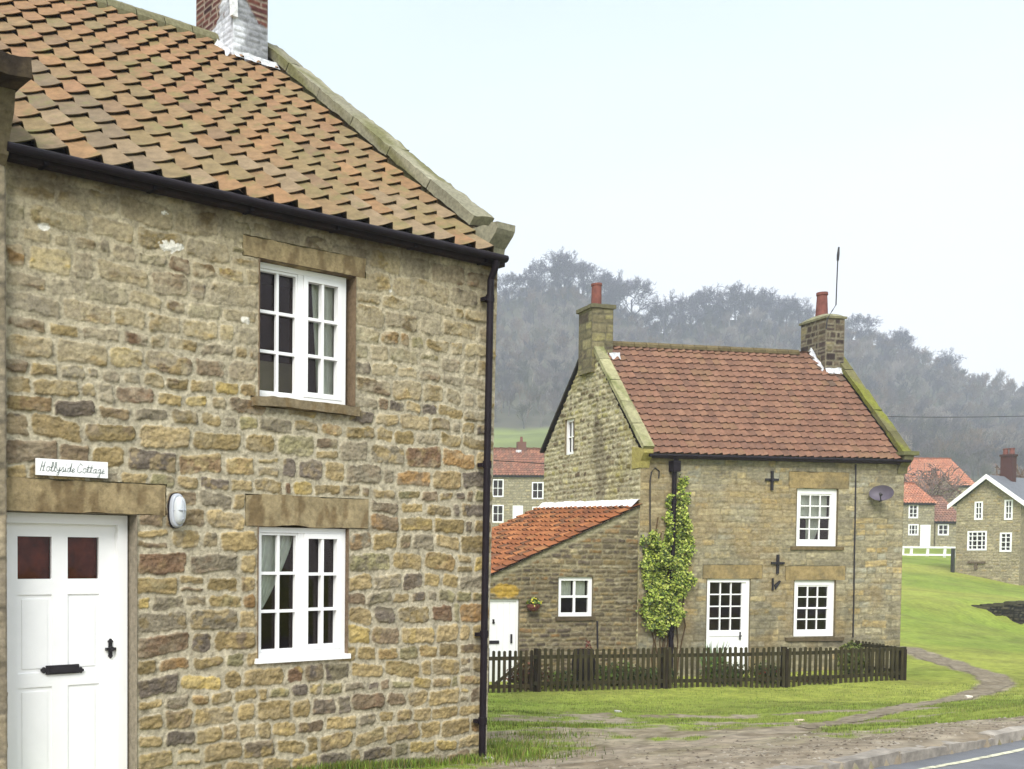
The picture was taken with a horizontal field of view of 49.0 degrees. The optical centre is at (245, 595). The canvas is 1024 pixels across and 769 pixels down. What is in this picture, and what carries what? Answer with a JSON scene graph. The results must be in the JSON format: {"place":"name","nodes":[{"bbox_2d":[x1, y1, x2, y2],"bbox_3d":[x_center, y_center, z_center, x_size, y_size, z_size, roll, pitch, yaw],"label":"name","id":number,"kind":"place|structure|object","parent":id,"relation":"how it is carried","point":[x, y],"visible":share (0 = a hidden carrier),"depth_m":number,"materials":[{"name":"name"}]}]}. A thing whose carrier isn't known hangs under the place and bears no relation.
{"place":"outdoors","nodes":[
{"label":"outdoors","id":0,"kind":"place"},
{"bbox_2d":[493,460,543,463],"bbox_3d":[-0.916,-4.948,32.852,26.400,2.131,0.024,0,2,0],"label":"overhead wire","id":1,"kind":"object","parent":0,"point":[517,461],"visible":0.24,"depth_m":32.87,"materials":[{"name":"black metal"}]},
{"bbox_2d":[117,0,1023,390],"label":"sky","id":2,"kind":"structure","parent":0,"point":[685,147],"materials":[{"name":"white"}]},
{"bbox_2d":[390,548,1023,768],"bbox_3d":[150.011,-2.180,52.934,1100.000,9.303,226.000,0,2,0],"label":"ground","id":3,"kind":"structure","parent":0,"point":[941,616],"depth_m":18.00,"materials":[{"name":"green plant"}]},
{"bbox_2d":[0,50,31,768],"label":"adjoining house","id":4,"kind":"structure","parent":3,"relation":"on","point":[15,73],"depth_m":7.66,"materials":[{"name":"stone"}]},
{"bbox_2d":[0,0,514,768],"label":"stone cottage","id":5,"kind":"structure","parent":3,"relation":"on","point":[250,294],"depth_m":9.15,"materials":[{"name":"stone"}]},
{"bbox_2d":[7,523,115,768],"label":"door","id":6,"kind":"structure","parent":5,"relation":"in","point":[61,648],"depth_m":8.25,"materials":[{"name":"white paint"}]},
{"bbox_2d":[35,458,107,477],"bbox_3d":[-1.306,-0.961,8.046,0.583,0.123,0.023,-1,2,-33],"label":"name plaque","id":7,"kind":"object","parent":5,"relation":"attached to","point":[68,468],"visible":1,"depth_m":8.03,"materials":[{"name":"white paint"}]},
{"bbox_2d":[167,493,185,528],"bbox_3d":[-0.531,-0.682,8.514,0.134,0.286,0.155,-1,2,-33],"label":"wall lamp","id":8,"kind":"object","parent":5,"relation":"attached to","point":[176,509],"visible":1,"depth_m":8.49,"materials":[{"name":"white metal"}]},
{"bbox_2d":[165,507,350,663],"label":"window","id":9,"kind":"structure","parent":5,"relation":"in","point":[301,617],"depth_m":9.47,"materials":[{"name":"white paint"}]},
{"bbox_2d":[260,262,345,404],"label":"window","id":10,"kind":"structure","parent":5,"relation":"in","point":[303,312],"depth_m":9.51,"materials":[{"name":"white paint"}]},
{"bbox_2d":[492,437,543,526],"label":"stone house","id":11,"kind":"structure","parent":3,"relation":"on","point":[518,487],"depth_m":99.79,"materials":[{"name":"beige stone"}]},
{"bbox_2d":[492,505,503,522],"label":"window","id":12,"kind":"structure","parent":11,"relation":"in","point":[497,510],"depth_m":100.64,"materials":[{"name":"white paint"}]},
{"bbox_2d":[493,479,503,496],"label":"window","id":13,"kind":"structure","parent":11,"relation":"in","point":[498,484],"depth_m":100.56,"materials":[{"name":"white paint"}]},
{"bbox_2d":[513,506,522,517],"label":"door","id":14,"kind":"structure","parent":11,"relation":"in","point":[517,510],"depth_m":99.76,"materials":[{"name":"white paint"}]},
{"bbox_2d":[532,482,543,498],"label":"window","id":15,"kind":"structure","parent":11,"relation":"in","point":[537,487],"depth_m":100.59,"materials":[{"name":"white paint"}]},
{"bbox_2d":[506,660,553,689],"bbox_3d":[5.931,1.675,22.383,1.045,0.731,0.654,0,2,0],"label":"garden shrub","id":16,"kind":"object","parent":3,"relation":"on","point":[523,673],"visible":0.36,"depth_m":22.27,"materials":[{"name":"green plant"}]},
{"bbox_2d":[489,499,641,681],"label":"lean to outhouse","id":17,"kind":"structure","parent":3,"relation":"on","point":[573,566],"depth_m":23.83,"materials":[{"name":"stone"}]},
{"bbox_2d":[489,601,515,681],"bbox_3d":[5.589,1.122,23.474,0.722,2.018,0.101,0,2,-11],"label":"door","id":18,"kind":"structure","parent":17,"relation":"in","point":[502,613],"depth_m":23.48,"materials":[{"name":"white paint"}]},
{"bbox_2d":[526,597,542,611],"bbox_3d":[6.295,0.181,23.385,0.395,0.337,0.347,0,2,0],"label":"hanging basket","id":19,"kind":"object","parent":17,"relation":"attached to","point":[534,604],"visible":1,"depth_m":23.31,"materials":[{"name":"ceramic"}]},
{"bbox_2d":[558,577,591,615],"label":"window","id":20,"kind":"structure","parent":17,"relation":"in","point":[575,593],"depth_m":23.86,"materials":[{"name":"white paint"}]},
{"bbox_2d":[541,668,593,688],"bbox_3d":[6.784,1.786,22.545,1.151,0.537,0.614,0,2,0],"label":"garden shrub","id":21,"kind":"object","parent":3,"relation":"on","point":[565,677],"visible":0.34,"depth_m":22.43,"materials":[{"name":"green plant"}]},
{"bbox_2d":[572,648,594,685],"bbox_3d":[7.114,1.496,22.497,0.486,0.750,0.486,0,2,0],"label":"barrel planter","id":22,"kind":"object","parent":3,"relation":"on","point":[588,667],"visible":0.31,"depth_m":22.32,"materials":[{"name":"brown wood"}]},
{"bbox_2d":[594,661,645,686],"bbox_3d":[7.913,1.691,22.777,1.320,0.644,0.632,0,2,0],"label":"garden shrub","id":23,"kind":"object","parent":3,"relation":"on","point":[611,672],"visible":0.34,"depth_m":22.66,"materials":[{"name":"green plant"}]},
{"bbox_2d":[277,679,1023,768],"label":"grass","id":24,"kind":"structure","parent":3,"relation":"on","point":[508,752],"depth_m":13.88,"materials":[{"name":"green plant"}]},
{"bbox_2d":[628,667,679,686],"bbox_3d":[8.711,1.712,22.826,1.256,0.511,0.639,0,2,0],"label":"garden shrub","id":25,"kind":"object","parent":3,"relation":"on","point":[651,675],"visible":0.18,"depth_m":22.69,"materials":[{"name":"green plant"}]},
{"bbox_2d":[694,639,728,677],"bbox_3d":[10.225,1.379,23.433,0.749,0.949,0.450,1,2,25],"label":"spiky plant","id":26,"kind":"object","parent":3,"relation":"on","point":[710,647],"visible":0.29,"depth_m":23.43,"materials":[{"name":"green plant"}]},
{"bbox_2d":[533,640,906,691],"bbox_3d":[10.039,1.589,23.405,8.849,1.122,1.690,0,2,-11],"label":"picket fence","id":27,"kind":"object","parent":3,"relation":"on","point":[896,667],"visible":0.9,"depth_m":22.56,"materials":[{"name":"brown wood"}]},
{"bbox_2d":[488,648,532,692],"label":"garden gate","id":28,"kind":"structure","parent":27,"relation":"attached to","point":[509,685],"depth_m":21.63,"materials":[{"name":"brown wood"}]},
{"bbox_2d":[699,660,749,684],"bbox_3d":[10.442,1.694,23.275,1.141,0.644,0.626,0,2,0],"label":"garden shrub","id":29,"kind":"object","parent":3,"relation":"on","point":[711,670],"visible":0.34,"depth_m":23.18,"materials":[{"name":"green plant"}]},
{"bbox_2d":[540,282,918,676],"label":"stone cottage","id":30,"kind":"structure","parent":3,"relation":"on","point":[785,461],"depth_m":25.04,"materials":[{"name":"beige stone"}]},
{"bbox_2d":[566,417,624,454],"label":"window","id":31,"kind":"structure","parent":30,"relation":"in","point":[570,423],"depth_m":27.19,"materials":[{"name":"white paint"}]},
{"bbox_2d":[635,474,697,671],"bbox_3d":[9.492,-0.514,23.944,1.471,4.497,0.470,0,2,-9],"label":"climbing ivy","id":32,"kind":"object","parent":30,"relation":"attached to","point":[664,605],"visible":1,"depth_m":23.96,"materials":[{"name":"green plant"}]},
{"bbox_2d":[708,582,744,667],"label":"door","id":33,"kind":"structure","parent":30,"relation":"in","point":[726,599],"depth_m":24.63,"materials":[{"name":"white paint"}]},
{"bbox_2d":[793,580,833,635],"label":"window","id":34,"kind":"structure","parent":30,"relation":"in","point":[813,599],"depth_m":25.05,"materials":[{"name":"white paint"}]},
{"bbox_2d":[796,488,836,545],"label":"window","id":35,"kind":"structure","parent":30,"relation":"in","point":[816,508],"depth_m":24.97,"materials":[{"name":"white paint"}]},
{"bbox_2d":[825,247,839,328],"bbox_3d":[14.728,-7.727,26.793,0.346,2.056,0.066,0,2,-15],"label":"television aerial","id":36,"kind":"object","parent":30,"relation":"attached to","point":[838,252],"visible":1,"depth_m":26.80,"materials":[{"name":"black metal"}]},
{"bbox_2d":[869,485,893,501],"bbox_3d":[14.787,-2.387,24.867,0.420,0.387,0.586,0,2,0],"label":"satellite dish","id":37,"kind":"object","parent":30,"relation":"attached to","point":[879,493],"visible":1,"depth_m":24.87,"materials":[{"name":"metal"}]},
{"bbox_2d":[447,716,1023,768],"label":"loose grit","id":38,"kind":"object","parent":3,"relation":"on","point":[787,736],"visible":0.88,"depth_m":9.61,"materials":[{"name":"grey gravel"}]},
{"bbox_2d":[748,660,776,683],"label":"garden shrub","id":39,"kind":"object","parent":3,"relation":"on","point":[775,671],"visible":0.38,"depth_m":23.25,"materials":[{"name":"green plant"}]},
{"bbox_2d":[790,673,837,683],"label":"garden shrub","id":40,"kind":"object","parent":3,"relation":"on","point":[812,680],"visible":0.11,"depth_m":23.50,"materials":[{"name":"green plant"}]},
{"bbox_2d":[837,640,868,673],"bbox_3d":[13.768,1.453,24.241,0.708,0.886,0.651,0,2,0],"label":"garden shrub","id":41,"kind":"object","parent":3,"relation":"on","point":[850,646],"visible":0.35,"depth_m":24.14,"materials":[{"name":"green plant"}]},
{"bbox_2d":[796,646,1013,728],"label":"footpath","id":42,"kind":"structure","parent":3,"relation":"on","point":[992,682],"depth_m":21.44,"materials":[{"name":"beige gravel"}]},
{"bbox_2d":[904,464,919,482],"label":"bare tree","id":43,"kind":"object","parent":3,"relation":"on","point":[910,469],"visible":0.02,"depth_m":112.42,"materials":[{"name":"brown plant"}]},
{"bbox_2d":[903,482,937,545],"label":"stone house","id":44,"kind":"structure","parent":3,"relation":"on","point":[919,504],"depth_m":98.09,"materials":[{"name":"beige stone"}]},
{"bbox_2d":[908,505,917,517],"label":"window","id":45,"kind":"structure","parent":44,"relation":"in","point":[911,513],"depth_m":97.97,"materials":[{"name":"white paint"}]},
{"bbox_2d":[908,524,918,534],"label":"window","id":46,"kind":"structure","parent":44,"relation":"in","point":[910,526],"depth_m":98.03,"materials":[{"name":"white paint"}]},
{"bbox_2d":[920,525,930,545],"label":"door","id":47,"kind":"structure","parent":44,"relation":"in","point":[925,530],"depth_m":98.12,"materials":[{"name":"white paint"}]},
{"bbox_2d":[902,546,955,556],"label":"white rail fence","id":48,"kind":"object","parent":3,"relation":"on","point":[944,554],"visible":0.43,"depth_m":81.99,"materials":[{"name":"paint"}]},
{"bbox_2d":[911,480,960,510],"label":"stone barn","id":49,"kind":"structure","parent":3,"relation":"on","point":[927,487],"depth_m":107.85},
{"bbox_2d":[904,463,967,501],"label":"bare tree","id":50,"kind":"object","parent":3,"relation":"on","point":[936,479],"visible":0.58,"depth_m":105.51,"materials":[{"name":"brown plant"}]},
{"bbox_2d":[904,457,974,494],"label":"house","id":51,"kind":"structure","parent":3,"relation":"on","point":[940,462],"depth_m":118.16,"materials":[{"name":"tile"}]},
{"bbox_2d":[929,495,956,548],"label":"cottage wing","id":52,"kind":"structure","parent":3,"relation":"on","point":[944,526],"depth_m":98.37,"materials":[{"name":"beige stone"}]},
{"bbox_2d":[938,524,948,534],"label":"window","id":53,"kind":"structure","parent":52,"relation":"in","point":[940,526],"depth_m":98.31,"materials":[{"name":"white paint"}]},
{"bbox_2d":[950,548,954,572],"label":"gate post","id":54,"kind":"object","parent":3,"relation":"on","point":[952,568],"visible":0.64,"depth_m":65.59,"materials":[{"name":"grey wood"}]},
{"bbox_2d":[947,448,1023,584],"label":"gabled stone house","id":55,"kind":"structure","parent":3,"relation":"on","point":[990,528],"depth_m":64.40,"materials":[{"name":"stone"}]},
{"bbox_2d":[967,531,986,550],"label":"window","id":56,"kind":"structure","parent":55,"relation":"in","point":[979,538],"depth_m":65.24,"materials":[{"name":"white paint"}]},
{"bbox_2d":[974,501,982,519],"bbox_3d":[44.849,-5.182,65.039,0.930,1.316,0.656,-1,2,-32],"label":"window","id":57,"kind":"structure","parent":55,"relation":"in","point":[980,503],"depth_m":64.80,"materials":[{"name":"white paint"}]},
{"bbox_2d":[999,532,1011,551],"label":"window","id":58,"kind":"structure","parent":55,"relation":"in","point":[1008,535],"depth_m":63.64,"materials":[{"name":"white paint"}]},
{"bbox_2d":[1004,500,1012,519],"bbox_3d":[45.695,-5.126,63.683,0.930,1.398,0.640,-1,2,-32],"label":"window","id":59,"kind":"structure","parent":55,"relation":"in","point":[1010,502],"depth_m":63.47,"materials":[{"name":"white paint"}]},
{"bbox_2d":[971,600,1023,623],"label":"retaining wall","id":60,"kind":"structure","parent":3,"relation":"on","point":[1013,611],"depth_m":45.16,"materials":[{"name":"stone"}]},
{"bbox_2d":[992,462,1023,477],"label":"bare tree","id":61,"kind":"object","parent":3,"relation":"on","point":[1019,475],"visible":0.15,"depth_m":79.40,"materials":[{"name":"grey plant"}]},
{"bbox_2d":[494,290,1023,481],"bbox_3d":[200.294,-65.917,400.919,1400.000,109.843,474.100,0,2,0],"label":"hill","id":62,"kind":"structure","parent":0,"point":[509,431],"depth_m":385.41,"materials":[{"name":"green plant"}]},
{"bbox_2d":[497,271,532,310],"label":"bare tree","id":63,"kind":"object","parent":62,"relation":"on","point":[507,278],"visible":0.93,"depth_m":416.22,"materials":[{"name":"grey plant"}]},
{"bbox_2d":[515,266,546,298],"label":"bare tree","id":64,"kind":"object","parent":62,"relation":"on","point":[537,283],"visible":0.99,"depth_m":415.92,"materials":[{"name":"grey plant"}]},
{"bbox_2d":[524,259,568,301],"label":"bare tree","id":65,"kind":"object","parent":62,"relation":"on","point":[543,269],"visible":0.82,"depth_m":417.17,"materials":[{"name":"grey plant"}]},
{"bbox_2d":[540,248,584,299],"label":"bare tree","id":66,"kind":"object","parent":62,"relation":"on","point":[553,259],"visible":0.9,"depth_m":413.77,"materials":[{"name":"grey plant"}]},
{"bbox_2d":[547,249,596,300],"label":"bare tree","id":67,"kind":"object","parent":62,"relation":"on","point":[575,272],"visible":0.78,"depth_m":414.34,"materials":[{"name":"grey plant"}]},
{"bbox_2d":[572,260,604,298],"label":"bare tree","id":68,"kind":"object","parent":62,"relation":"on","point":[583,278],"visible":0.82,"depth_m":413.50,"materials":[{"name":"grey plant"}]},
{"bbox_2d":[586,268,626,303],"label":"bare tree","id":69,"kind":"object","parent":62,"relation":"on","point":[606,278],"visible":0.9,"depth_m":414.28,"materials":[{"name":"grey plant"}]},
{"bbox_2d":[602,269,635,323],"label":"bare tree","id":70,"kind":"object","parent":62,"relation":"on","point":[621,283],"visible":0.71,"depth_m":415.74,"materials":[{"name":"grey plant"}]},
{"bbox_2d":[602,275,663,326],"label":"bare tree","id":71,"kind":"object","parent":62,"relation":"on","point":[637,286],"visible":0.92,"depth_m":416.02,"materials":[{"name":"grey plant"}]},
{"bbox_2d":[639,301,687,341],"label":"bare tree","id":72,"kind":"object","parent":62,"relation":"on","point":[656,312],"visible":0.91,"depth_m":417.59,"materials":[{"name":"grey plant"}]},
{"bbox_2d":[656,290,697,340],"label":"bare tree","id":73,"kind":"object","parent":62,"relation":"on","point":[678,302],"visible":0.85,"depth_m":418.07,"materials":[{"name":"grey plant"}]},
{"bbox_2d":[672,290,710,335],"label":"bare tree","id":74,"kind":"object","parent":62,"relation":"on","point":[693,298],"visible":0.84,"depth_m":415.05,"materials":[{"name":"grey plant"}]},
{"bbox_2d":[689,282,722,330],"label":"bare tree","id":75,"kind":"object","parent":62,"relation":"on","point":[710,295],"visible":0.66,"depth_m":416.23,"materials":[{"name":"grey plant"}]},
{"bbox_2d":[706,291,736,328],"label":"bare tree","id":76,"kind":"object","parent":62,"relation":"on","point":[722,302],"visible":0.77,"depth_m":417.11,"materials":[{"name":"grey plant"}]},
{"bbox_2d":[707,280,749,325],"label":"bare tree","id":77,"kind":"object","parent":62,"relation":"on","point":[733,293],"visible":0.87,"depth_m":416.17,"materials":[{"name":"grey plant"}]},
{"bbox_2d":[728,285,769,327],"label":"bare tree","id":78,"kind":"object","parent":62,"relation":"on","point":[747,299],"visible":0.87,"depth_m":418.09,"materials":[{"name":"grey plant"}]},
{"bbox_2d":[494,272,1023,481],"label":"hillside wood","id":79,"kind":"object","parent":62,"relation":"on","point":[987,438],"visible":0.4,"depth_m":377.44,"materials":[{"name":"grey plant"}]},
{"bbox_2d":[749,286,781,327],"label":"bare tree","id":80,"kind":"object","parent":62,"relation":"on","point":[761,299],"visible":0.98,"depth_m":416.40,"materials":[{"name":"grey plant"}]},
{"bbox_2d":[751,289,799,325],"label":"bare tree","id":81,"kind":"object","parent":62,"relation":"on","point":[781,306],"visible":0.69,"depth_m":417.66,"materials":[{"name":"grey plant"}]},
{"bbox_2d":[765,294,810,329],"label":"bare tree","id":82,"kind":"object","parent":62,"relation":"on","point":[794,302],"visible":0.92,"depth_m":416.36,"materials":[{"name":"grey plant"}]},
{"bbox_2d":[782,297,815,332],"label":"bare tree","id":83,"kind":"object","parent":62,"relation":"on","point":[807,314],"visible":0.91,"depth_m":415.91,"materials":[{"name":"grey plant"}]},
{"bbox_2d":[847,313,881,340],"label":"bare tree","id":84,"kind":"object","parent":62,"relation":"on","point":[864,320],"visible":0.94,"depth_m":418.05,"materials":[{"name":"grey plant"}]},
{"bbox_2d":[887,326,915,350],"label":"bare tree","id":85,"kind":"object","parent":62,"relation":"on","point":[900,336],"visible":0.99,"depth_m":415.94,"materials":[{"name":"grey plant"}]},
{"bbox_2d":[932,346,966,371],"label":"bare tree","id":86,"kind":"object","parent":62,"relation":"on","point":[948,359],"visible":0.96,"depth_m":417.34,"materials":[{"name":"grey plant"}]},
{"bbox_2d":[874,740,1023,768],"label":"road","id":87,"kind":"structure","parent":0,"point":[1014,760],"depth_m":9.12,"materials":[{"name":"grey asphalt"}]},
{"bbox_2d":[765,725,1023,768],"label":"kerb","id":88,"kind":"structure","parent":87,"relation":"on","point":[882,755],"depth_m":9.10,"materials":[{"name":"stone"}]},
{"bbox_2d":[919,748,1023,768],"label":"road edge line","id":89,"kind":"object","parent":87,"relation":"on","point":[977,758],"visible":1,"depth_m":9.15,"materials":[{"name":"paint"}]},
{"bbox_2d":[887,416,1021,416],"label":"overhead wire","id":90,"kind":"object","parent":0,"point":[982,416],"visible":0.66,"depth_m":89.52,"materials":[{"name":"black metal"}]}
]}

